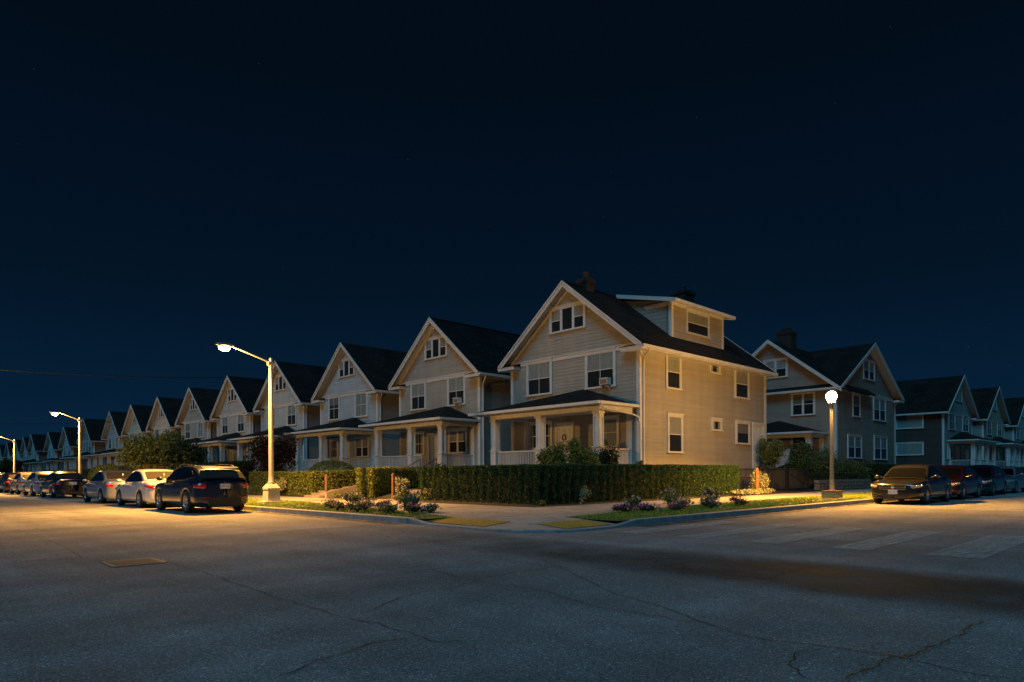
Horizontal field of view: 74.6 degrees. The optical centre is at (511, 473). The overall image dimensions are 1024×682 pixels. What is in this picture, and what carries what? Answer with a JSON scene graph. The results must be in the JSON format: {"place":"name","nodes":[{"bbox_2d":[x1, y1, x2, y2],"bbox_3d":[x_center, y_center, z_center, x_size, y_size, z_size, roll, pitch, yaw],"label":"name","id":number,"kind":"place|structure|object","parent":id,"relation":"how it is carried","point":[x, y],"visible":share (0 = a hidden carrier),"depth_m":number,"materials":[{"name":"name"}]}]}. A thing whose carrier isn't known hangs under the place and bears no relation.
{"place":"outdoors","nodes":[
{"label":"outdoors","id":0,"kind":"place"},
{"bbox_2d":[0,489,1023,681],"bbox_3d":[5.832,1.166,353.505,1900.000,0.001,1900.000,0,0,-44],"label":"road","id":1,"kind":"structure","parent":0,"point":[67,615],"depth_m":6.40,"materials":[{"name":"grey asphalt"}]},
{"bbox_2d":[0,472,18,492],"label":"parked car","id":2,"kind":"object","parent":1,"relation":"on","point":[4,484],"visible":0.31,"depth_m":49.29,"materials":[{"name":"red paint"}]},
{"bbox_2d":[8,472,31,493],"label":"parked car","id":3,"kind":"object","parent":1,"relation":"on","point":[16,484],"visible":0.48,"depth_m":45.40,"materials":[{"name":"grey paint"}]},
{"bbox_2d":[21,472,51,495],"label":"parked car","id":4,"kind":"object","parent":1,"relation":"on","point":[32,483],"visible":0.47,"depth_m":41.46,"materials":[{"name":"grey paint"}]},
{"bbox_2d":[38,472,89,497],"bbox_3d":[-25.775,0.610,38.665,2.210,1.478,4.802,0,0,-44],"label":"parked car","id":5,"kind":"object","parent":1,"relation":"on","point":[54,484],"visible":0.87,"depth_m":37.15,"materials":[{"name":"black paint"}]},
{"bbox_2d":[82,470,131,503],"bbox_3d":[-18.335,0.567,30.975,2.210,1.478,4.802,0,0,-44],"label":"parked car","id":6,"kind":"object","parent":1,"relation":"on","point":[101,485],"visible":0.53,"depth_m":29.74,"materials":[{"name":"grey paint"}]},
{"bbox_2d":[100,558,167,567],"bbox_3d":[-5.234,1.233,9.295,0.660,0.034,0.720,0,0,-44],"label":"drain grate","id":7,"kind":"object","parent":1,"relation":"on","point":[130,562],"visible":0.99,"depth_m":9.23,"materials":[{"name":"metal"}]},
{"bbox_2d":[115,469,173,507],"bbox_3d":[-14.372,0.544,26.879,2.210,1.478,4.802,0,0,-44],"label":"parked car","id":8,"kind":"object","parent":1,"relation":"on","point":[137,486],"visible":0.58,"depth_m":25.72,"materials":[{"name":"grey paint"}]},
{"bbox_2d":[153,464,247,512],"bbox_3d":[-10.757,0.468,23.085,2.250,1.590,4.663,0,0,-44],"label":"parked car","id":9,"kind":"object","parent":1,"relation":"on","point":[189,488],"visible":1,"depth_m":21.63,"materials":[{"name":"blue paint"}]},
{"bbox_2d":[77,494,896,532],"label":"kerb","id":10,"kind":"structure","parent":1,"relation":"on","point":[627,523],"depth_m":17.65,"materials":[{"name":"concrete"}]},
{"bbox_2d":[21,514,1016,678],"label":"road cracks","id":11,"kind":"object","parent":1,"relation":"on","point":[602,607],"visible":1,"depth_m":5.54,"materials":[{"name":"black asphalt"}]},
{"bbox_2d":[344,602,993,680],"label":"road cracks","id":12,"kind":"object","parent":1,"relation":"on","point":[855,649],"visible":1,"depth_m":4.46,"materials":[{"name":"black asphalt"}]},
{"bbox_2d":[577,553,1023,608],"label":"sealed asphalt band","id":13,"kind":"object","parent":1,"relation":"on","point":[948,588],"visible":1,"depth_m":7.24,"materials":[{"name":"black asphalt"}]},
{"bbox_2d":[870,464,951,503],"bbox_3d":[15.507,0.371,26.023,4.802,1.478,2.210,0,0,-44],"label":"parked car","id":14,"kind":"object","parent":1,"relation":"on","point":[924,483],"visible":1,"depth_m":24.99,"materials":[{"name":"black paint"}]},
{"bbox_2d":[936,465,981,499],"bbox_3d":[19.396,0.348,29.841,4.802,1.478,2.210,0,0,-44],"label":"parked car","id":15,"kind":"object","parent":1,"relation":"on","point":[966,480],"visible":0.48,"depth_m":29.02,"materials":[{"name":"red paint"}]},
{"bbox_2d":[966,465,1006,495],"bbox_3d":[23.474,0.304,33.787,4.492,1.520,2.200,0,0,-44],"label":"parked car","id":16,"kind":"object","parent":1,"relation":"on","point":[994,478],"visible":0.48,"depth_m":32.96,"materials":[{"name":"black paint"}]},
{"bbox_2d":[981,466,1023,492],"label":"parked car","id":17,"kind":"object","parent":1,"relation":"on","point":[1015,478],"visible":0.4,"depth_m":36.59,"materials":[{"name":"grey paint"}]},
{"bbox_2d":[0,0,1023,444],"label":"sky","id":18,"kind":"structure","parent":0,"point":[291,181],"materials":[{"name":"blue"}]},
{"bbox_2d":[248,489,871,529],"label":"pavement","id":19,"kind":"structure","parent":0,"point":[524,518],"depth_m":19.01,"materials":[{"name":"grey concrete"}]},
{"bbox_2d":[325,485,357,497],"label":"cheek wall","id":20,"kind":"structure","parent":19,"relation":"on","point":[350,489],"depth_m":31.09,"materials":[{"name":"concrete"}]},
{"bbox_2d":[248,499,448,518],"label":"verge","id":21,"kind":"structure","parent":19,"relation":"on","point":[360,513],"depth_m":19.39,"materials":[{"name":"plant"}]},
{"bbox_2d":[49,411,81,473],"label":"street lamp","id":22,"kind":"object","parent":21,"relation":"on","point":[55,413],"visible":0.79,"depth_m":49.00,"materials":[{"name":"metal"}]},
{"bbox_2d":[215,342,286,502],"bbox_3d":[-9.982,-1.827,25.556,2.530,6.110,0.840,0,0,-44],"label":"street lamp","id":23,"kind":"object","parent":21,"relation":"on","point":[271,490],"visible":0.99,"depth_m":26.06,"materials":[{"name":"metal"}]},
{"bbox_2d":[428,517,509,525],"bbox_3d":[-1.026,1.104,15.664,0.800,0.088,2.050,0,0,-44],"label":"tactile mat","id":24,"kind":"object","parent":19,"relation":"on","point":[466,521],"visible":1,"depth_m":15.64,"materials":[{"name":"yellow plastic"}]},
{"bbox_2d":[245,492,872,520],"bbox_3d":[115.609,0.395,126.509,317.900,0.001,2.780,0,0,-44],"label":"verge","id":25,"kind":"structure","parent":19,"relation":"on","point":[681,509],"depth_m":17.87,"materials":[{"name":"plant"}]},
{"bbox_2d":[818,391,842,499],"bbox_3d":[12.521,-1.068,26.314,0.840,4.330,0.840,0,0,-44],"label":"street lamp","id":26,"kind":"object","parent":25,"relation":"on","point":[831,492],"visible":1,"depth_m":26.25,"materials":[{"name":"metal"}]},
{"bbox_2d":[538,519,607,528],"bbox_3d":[1.364,1.099,14.776,1.500,0.078,0.850,0,0,-44],"label":"tactile mat","id":27,"kind":"object","parent":19,"relation":"on","point":[573,524],"visible":1,"depth_m":14.74,"materials":[{"name":"yellow plastic"}]},
{"bbox_2d":[248,487,871,507],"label":"yard","id":28,"kind":"structure","parent":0,"point":[513,504],"depth_m":25.68,"materials":[{"name":"green plant"}]},
{"bbox_2d":[0,458,23,472],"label":"tree","id":29,"kind":"object","parent":28,"relation":"on","point":[6,465],"visible":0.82,"depth_m":102.18,"materials":[{"name":"green plant"}]},
{"bbox_2d":[19,437,29,471],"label":"row house","id":30,"kind":"structure","parent":28,"relation":"on","point":[24,447],"depth_m":141.81,"materials":[{"name":"grey"}]},
{"bbox_2d":[21,434,46,471],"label":"row house","id":31,"kind":"structure","parent":28,"relation":"on","point":[36,444],"depth_m":134.03,"materials":[{"name":"beige wood"}]},
{"bbox_2d":[31,432,61,471],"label":"row house","id":32,"kind":"structure","parent":28,"relation":"on","point":[52,450],"depth_m":121.82,"materials":[{"name":"blue"}]},
{"bbox_2d":[42,427,77,469],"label":"row house","id":33,"kind":"structure","parent":28,"relation":"on","point":[68,445],"depth_m":112.74,"materials":[{"name":"grey wood"}]},
{"bbox_2d":[59,419,105,469],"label":"row house","id":34,"kind":"structure","parent":28,"relation":"on","point":[92,442],"depth_m":102.25,"materials":[{"name":"grey"}]},
{"bbox_2d":[82,411,127,468],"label":"row house","id":35,"kind":"structure","parent":28,"relation":"on","point":[111,432],"depth_m":92.28,"materials":[{"name":"grey"}]},
{"bbox_2d":[101,404,152,465],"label":"row house","id":36,"kind":"structure","parent":28,"relation":"on","point":[137,420],"depth_m":85.00,"materials":[{"name":"grey"}]},
{"bbox_2d":[114,430,191,469],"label":"tree","id":37,"kind":"object","parent":28,"relation":"on","point":[143,450],"visible":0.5,"depth_m":57.61,"materials":[{"name":"green plant"}]},
{"bbox_2d":[133,397,183,464],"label":"row house","id":38,"kind":"structure","parent":28,"relation":"on","point":[164,414],"depth_m":77.62,"materials":[{"name":"beige wood"}]},
{"bbox_2d":[156,438,209,463],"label":"tree","id":39,"kind":"object","parent":28,"relation":"on","point":[181,452],"visible":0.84,"depth_m":53.90,"materials":[{"name":"green plant"}]},
{"bbox_2d":[118,460,256,485],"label":"hedge","id":40,"kind":"object","parent":28,"relation":"on","point":[241,465],"visible":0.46,"depth_m":44.35,"materials":[{"name":"green plant"}]},
{"bbox_2d":[174,387,220,461],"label":"row house","id":41,"kind":"structure","parent":28,"relation":"on","point":[193,421],"depth_m":69.76,"materials":[{"name":"beige wood"}]},
{"bbox_2d":[191,376,265,461],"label":"row house","id":42,"kind":"structure","parent":28,"relation":"on","point":[233,415],"depth_m":62.29,"materials":[{"name":"grey wood"}]},
{"bbox_2d":[245,429,298,471],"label":"bush","id":43,"kind":"object","parent":28,"relation":"on","point":[284,451],"visible":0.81,"depth_m":41.48,"materials":[{"name":"green plant"}]},
{"bbox_2d":[227,361,326,471],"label":"row house","id":44,"kind":"structure","parent":28,"relation":"on","point":[295,385],"depth_m":54.77,"materials":[{"name":"grey wood"}]},
{"bbox_2d":[274,374,286,391],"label":"window","id":45,"kind":"structure","parent":44,"relation":"in","point":[280,384],"depth_m":55.70,"materials":[{"name":"white"}]},
{"bbox_2d":[286,402,296,425],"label":"window","id":46,"kind":"structure","parent":44,"relation":"in","point":[291,409],"depth_m":54.22,"materials":[{"name":"white"}]},
{"bbox_2d":[249,470,330,494],"bbox_3d":[-11.922,0.491,35.630,1.177,1.327,7.552,0,0,-44],"label":"hedge","id":47,"kind":"object","parent":28,"relation":"on","point":[306,482],"visible":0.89,"depth_m":33.98,"materials":[{"name":"green plant"}]},
{"bbox_2d":[308,460,355,471],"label":"bush","id":48,"kind":"object","parent":28,"relation":"on","point":[346,466],"visible":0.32,"depth_m":38.34,"materials":[{"name":"green plant"}]},
{"bbox_2d":[324,469,358,489],"bbox_3d":[-7.552,0.371,35.265,4.938,1.238,0.980,0,0,-44],"label":"hedge","id":49,"kind":"object","parent":28,"relation":"on","point":[343,478],"visible":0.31,"depth_m":33.90,"materials":[{"name":"green plant"}]},
{"bbox_2d":[283,342,407,470],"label":"row house","id":50,"kind":"structure","parent":28,"relation":"on","point":[352,392],"depth_m":47.13,"materials":[{"name":"beige wood"}]},
{"bbox_2d":[328,395,339,420],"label":"window","id":51,"kind":"structure","parent":50,"relation":"in","point":[333,401],"depth_m":49.36,"materials":[{"name":"white"}]},
{"bbox_2d":[329,438,338,458],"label":"window","id":52,"kind":"structure","parent":50,"relation":"in","point":[333,442],"depth_m":49.37,"materials":[{"name":"black"}]},
{"bbox_2d":[338,357,354,378],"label":"window","id":53,"kind":"structure","parent":50,"relation":"in","point":[346,368],"depth_m":48.16,"materials":[{"name":"white"}]},
{"bbox_2d":[354,390,367,417],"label":"window","id":54,"kind":"structure","parent":50,"relation":"in","point":[360,397],"depth_m":46.68,"materials":[{"name":"white"}]},
{"bbox_2d":[354,435,369,457],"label":"window","id":55,"kind":"structure","parent":50,"relation":"in","point":[362,449],"depth_m":46.56,"materials":[{"name":"black"}]},
{"bbox_2d":[355,467,390,498],"bbox_3d":[-6.079,0.400,29.364,1.049,1.429,1.452,0,0,-44],"label":"hedge","id":56,"kind":"object","parent":28,"relation":"on","point":[373,481],"visible":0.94,"depth_m":29.02,"materials":[{"name":"green plant"}]},
{"bbox_2d":[395,476,409,493],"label":"bush","id":57,"kind":"object","parent":28,"relation":"on","point":[400,485],"visible":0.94,"depth_m":28.23,"materials":[{"name":"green plant"}]},
{"bbox_2d":[384,466,431,492],"bbox_3d":[-3.854,0.301,31.288,5.153,1.325,1.037,0,0,-44],"label":"hedge","id":58,"kind":"object","parent":28,"relation":"on","point":[410,474],"visible":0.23,"depth_m":30.08,"materials":[{"name":"green plant"}]},
{"bbox_2d":[358,317,520,469],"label":"row house","id":59,"kind":"structure","parent":28,"relation":"on","point":[444,363],"depth_m":39.61,"materials":[{"name":"beige wood"}]},
{"bbox_2d":[409,380,426,410],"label":"window","id":60,"kind":"structure","parent":59,"relation":"in","point":[418,390],"depth_m":41.89,"materials":[{"name":"white"}]},
{"bbox_2d":[416,431,424,454],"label":"window","id":61,"kind":"structure","parent":59,"relation":"in","point":[420,435],"depth_m":41.76,"materials":[{"name":"black"}]},
{"bbox_2d":[430,435,437,465],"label":"door","id":62,"kind":"structure","parent":59,"relation":"in","point":[433,438],"depth_m":40.78,"materials":[{"name":"wood"}]},
{"bbox_2d":[424,335,447,360],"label":"window","id":63,"kind":"structure","parent":59,"relation":"in","point":[435,347],"depth_m":40.64,"materials":[{"name":"white"}]},
{"bbox_2d":[446,373,465,406],"bbox_3d":[-3.262,-4.886,39.207,0.118,1.810,1.730,0,0,-44],"label":"window","id":64,"kind":"structure","parent":59,"relation":"in","point":[456,384],"depth_m":39.21,"materials":[{"name":"white wood"}]},
{"bbox_2d":[447,427,467,453],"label":"window","id":65,"kind":"structure","parent":59,"relation":"in","point":[457,437],"depth_m":39.11,"materials":[{"name":"black"}]},
{"bbox_2d":[416,464,565,504],"bbox_3d":[-0.949,0.386,24.677,1.719,1.473,6.644,0,0,-44],"label":"hedge","id":66,"kind":"object","parent":28,"relation":"on","point":[518,483],"visible":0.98,"depth_m":23.44,"materials":[{"name":"green plant"}]},
{"bbox_2d":[533,441,568,470],"bbox_3d":[1.728,-0.346,27.701,1.796,2.101,1.940,0,0,-44],"label":"bush","id":67,"kind":"object","parent":28,"relation":"on","point":[556,455],"visible":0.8,"depth_m":27.25,"materials":[{"name":"green plant"}]},
{"bbox_2d":[565,436,601,463],"bbox_3d":[2.971,-0.439,27.342,1.668,2.263,1.711,0,0,11],"label":"bush","id":68,"kind":"object","parent":28,"relation":"on","point":[578,455],"visible":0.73,"depth_m":26.97,"materials":[{"name":"green plant"}]},
{"bbox_2d":[597,444,619,464],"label":"bush","id":69,"kind":"object","parent":28,"relation":"on","point":[610,456],"visible":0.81,"depth_m":27.52,"materials":[{"name":"green plant"}]},
{"bbox_2d":[468,272,777,487],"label":"corner house","id":70,"kind":"structure","parent":28,"relation":"on","point":[686,376],"depth_m":33.12,"materials":[{"name":"beige"}]},
{"bbox_2d":[525,357,552,396],"bbox_3d":[1.379,-4.923,34.410,0.118,1.830,1.880,0,0,-44],"label":"window","id":71,"kind":"structure","parent":70,"relation":"in","point":[539,377],"depth_m":34.42,"materials":[{"name":"white"}]},
{"bbox_2d":[529,420,553,449],"bbox_3d":[1.449,-1.973,34.356,0.118,1.430,1.730,0,0,-44],"label":"window","id":72,"kind":"structure","parent":70,"relation":"in","point":[549,423],"depth_m":34.58,"materials":[{"name":"black"}]},
{"bbox_2d":[557,425,570,462],"bbox_3d":[2.595,-1.205,33.200,0.027,2.380,0.940,0,0,-44],"label":"door","id":73,"kind":"structure","parent":70,"relation":"in","point":[564,429],"depth_m":33.20,"materials":[{"name":"beige wood"}]},
{"bbox_2d":[548,300,586,334],"bbox_3d":[2.702,-7.681,33.026,0.118,1.330,2.430,0,0,-44],"label":"window","id":74,"kind":"structure","parent":70,"relation":"in","point":[569,316],"depth_m":33.04,"materials":[{"name":"white"}]},
{"bbox_2d":[583,347,616,389],"bbox_3d":[4.133,-4.929,31.564,0.118,1.810,1.900,0,0,-44],"label":"window","id":75,"kind":"structure","parent":70,"relation":"in","point":[601,363],"depth_m":31.61,"materials":[{"name":"white"}]},
{"bbox_2d":[604,415,620,447],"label":"window","id":76,"kind":"structure","parent":70,"relation":"in","point":[611,422],"depth_m":31.08,"materials":[{"name":"beige glass"}]},
{"bbox_2d":[665,355,682,390],"bbox_3d":[7.676,-4.870,31.859,1.400,1.750,0.118,0,0,-44],"label":"window","id":77,"kind":"structure","parent":70,"relation":"in","point":[673,366],"depth_m":31.88,"materials":[{"name":"white"}]},
{"bbox_2d":[666,412,684,453],"bbox_3d":[7.775,-1.925,31.939,1.410,1.900,0.118,0,0,-44],"label":"window","id":78,"kind":"structure","parent":70,"relation":"in","point":[674,420],"depth_m":31.92,"materials":[{"name":"white"}]},
{"bbox_2d":[685,307,710,338],"bbox_3d":[9.735,-7.857,35.120,2.380,1.300,0.118,0,0,-44],"label":"window","id":79,"kind":"structure","parent":70,"relation":"in","point":[697,322],"depth_m":35.12,"materials":[{"name":"white"}]},
{"bbox_2d":[734,370,750,399],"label":"window","id":80,"kind":"structure","parent":70,"relation":"in","point":[741,380],"depth_m":36.55,"materials":[{"name":"white"}]},
{"bbox_2d":[735,420,750,444],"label":"window","id":81,"kind":"structure","parent":70,"relation":"in","point":[742,427],"depth_m":36.60,"materials":[{"name":"white"}]},
{"bbox_2d":[754,425,762,467],"bbox_3d":[13.890,-1.461,37.875,1.090,2.560,0.027,0,0,-44],"label":"door","id":82,"kind":"structure","parent":70,"relation":"in","point":[758,429],"depth_m":37.80,"materials":[{"name":"wood"}]},
{"bbox_2d":[548,463,740,503],"bbox_3d":[5.765,0.329,27.698,12.664,1.514,1.685,0,0,-44],"label":"hedge","id":83,"kind":"object","parent":28,"relation":"on","point":[602,482],"visible":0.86,"depth_m":26.23,"materials":[{"name":"green plant"}]},
{"bbox_2d":[725,466,758,489],"bbox_3d":[11.424,0.359,33.316,3.370,1.470,0.120,0,0,-44],"label":"iron fence","id":84,"kind":"object","parent":28,"relation":"on","point":[746,475],"visible":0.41,"depth_m":33.52,"materials":[{"name":"black"}]},
{"bbox_2d":[731,488,774,494],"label":"ground cover","id":85,"kind":"object","parent":28,"relation":"on","point":[754,491],"visible":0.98,"depth_m":31.34,"materials":[{"name":"yellow plant"}]},
{"bbox_2d":[749,469,770,488],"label":"bush","id":86,"kind":"object","parent":28,"relation":"on","point":[763,481],"visible":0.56,"depth_m":32.52,"materials":[{"name":"yellow plant"}]},
{"bbox_2d":[756,436,786,487],"bbox_3d":[14.457,-0.597,37.239,2.191,3.043,1.352,0,0,-44],"label":"tree","id":87,"kind":"object","parent":28,"relation":"on","point":[770,455],"visible":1,"depth_m":37.03,"materials":[{"name":"green plant"}]},
{"bbox_2d":[759,466,787,490],"bbox_3d":[13.850,0.345,35.662,3.420,1.470,0.120,0,0,-44],"label":"iron fence","id":88,"kind":"object","parent":28,"relation":"on","point":[774,477],"visible":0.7,"depth_m":35.88,"materials":[{"name":"black"}]},
{"bbox_2d":[766,468,804,488],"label":"board fence","id":89,"kind":"object","parent":28,"relation":"on","point":[793,482],"visible":0.33,"depth_m":42.17,"materials":[{"name":"brown wood"}]},
{"bbox_2d":[777,439,818,476],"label":"bush","id":90,"kind":"object","parent":28,"relation":"on","point":[798,452],"visible":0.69,"depth_m":43.41,"materials":[{"name":"green plant"}]},
{"bbox_2d":[788,467,809,490],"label":"iron gate","id":91,"kind":"structure","parent":28,"relation":"on","point":[801,478],"depth_m":38.16,"materials":[{"name":"black metal"}]},
{"bbox_2d":[800,447,843,475],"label":"bush","id":92,"kind":"object","parent":28,"relation":"on","point":[822,461],"visible":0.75,"depth_m":42.77,"materials":[{"name":"green plant"}]},
{"bbox_2d":[752,327,904,486],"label":"cross gabled house","id":93,"kind":"structure","parent":28,"relation":"on","point":[859,381],"depth_m":48.62,"materials":[{"name":"wood"}]},
{"bbox_2d":[763,357,787,378],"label":"window","id":94,"kind":"structure","parent":93,"relation":"in","point":[779,365],"depth_m":48.74,"materials":[{"name":"white"}]},
{"bbox_2d":[790,392,815,415],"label":"window","id":95,"kind":"structure","parent":93,"relation":"in","point":[802,404],"depth_m":47.48,"materials":[{"name":"white wood"}]},
{"bbox_2d":[847,434,862,458],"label":"window","id":96,"kind":"structure","parent":93,"relation":"in","point":[854,442],"depth_m":48.22,"materials":[{"name":"white wood"}]},
{"bbox_2d":[852,392,861,417],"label":"window","id":97,"kind":"structure","parent":93,"relation":"in","point":[856,397],"depth_m":48.55,"materials":[{"name":"white"}]},
{"bbox_2d":[863,359,875,381],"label":"window","id":98,"kind":"structure","parent":93,"relation":"in","point":[868,365],"depth_m":50.36,"materials":[{"name":"white"}]},
{"bbox_2d":[873,396,886,421],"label":"window","id":99,"kind":"structure","parent":93,"relation":"in","point":[879,404],"depth_m":51.91,"materials":[{"name":"white"}]},
{"bbox_2d":[873,435,887,459],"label":"window","id":100,"kind":"structure","parent":93,"relation":"in","point":[880,442],"depth_m":52.06,"materials":[{"name":"white glass"}]},
{"bbox_2d":[810,472,861,486],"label":"hedge","id":101,"kind":"object","parent":28,"relation":"on","point":[826,475],"visible":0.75,"depth_m":41.37,"materials":[{"name":"green plant"}]},
{"bbox_2d":[814,479,872,489],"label":"stone wall","id":102,"kind":"structure","parent":28,"relation":"on","point":[850,483],"depth_m":41.64,"materials":[{"name":"grey stone"}]},
{"bbox_2d":[837,459,871,478],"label":"bush","id":103,"kind":"object","parent":28,"relation":"on","point":[851,466],"visible":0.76,"depth_m":44.01,"materials":[{"name":"green plant"}]},
{"bbox_2d":[862,463,905,482],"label":"hedge","id":104,"kind":"object","parent":28,"relation":"on","point":[883,468],"visible":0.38,"depth_m":46.06,"materials":[{"name":"green plant"}]},
{"bbox_2d":[896,375,1001,465],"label":"row house","id":105,"kind":"structure","parent":28,"relation":"on","point":[936,418],"depth_m":67.04,"materials":[{"name":"grey"}]},
{"bbox_2d":[896,415,923,428],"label":"window","id":106,"kind":"structure","parent":105,"relation":"in","point":[914,421],"depth_m":66.83,"materials":[{"name":"white glass"}]},
{"bbox_2d":[896,442,923,455],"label":"window","id":107,"kind":"structure","parent":105,"relation":"in","point":[902,448],"depth_m":66.89,"materials":[{"name":"black"}]},
{"bbox_2d":[970,387,1023,466],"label":"row house","id":108,"kind":"structure","parent":28,"relation":"on","point":[992,422],"depth_m":79.28,"materials":[{"name":"grey"}]},
{"bbox_2d":[1004,397,1023,461],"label":"row house","id":109,"kind":"structure","parent":28,"relation":"on","point":[1014,430],"depth_m":90.27,"materials":[{"name":"grey"}]},
{"bbox_3d":[-41.732,-3.158,35.057,1.800,9.200,0.320,0,0,-44],"label":"utility pole","id":110,"kind":"object","parent":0,"visible":0},
{"bbox_2d":[0,369,226,377],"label":"overhead wire","id":111,"kind":"object","parent":110,"relation":"attached to","point":[119,376],"visible":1,"depth_m":53.98,"materials":[{"name":"black"}]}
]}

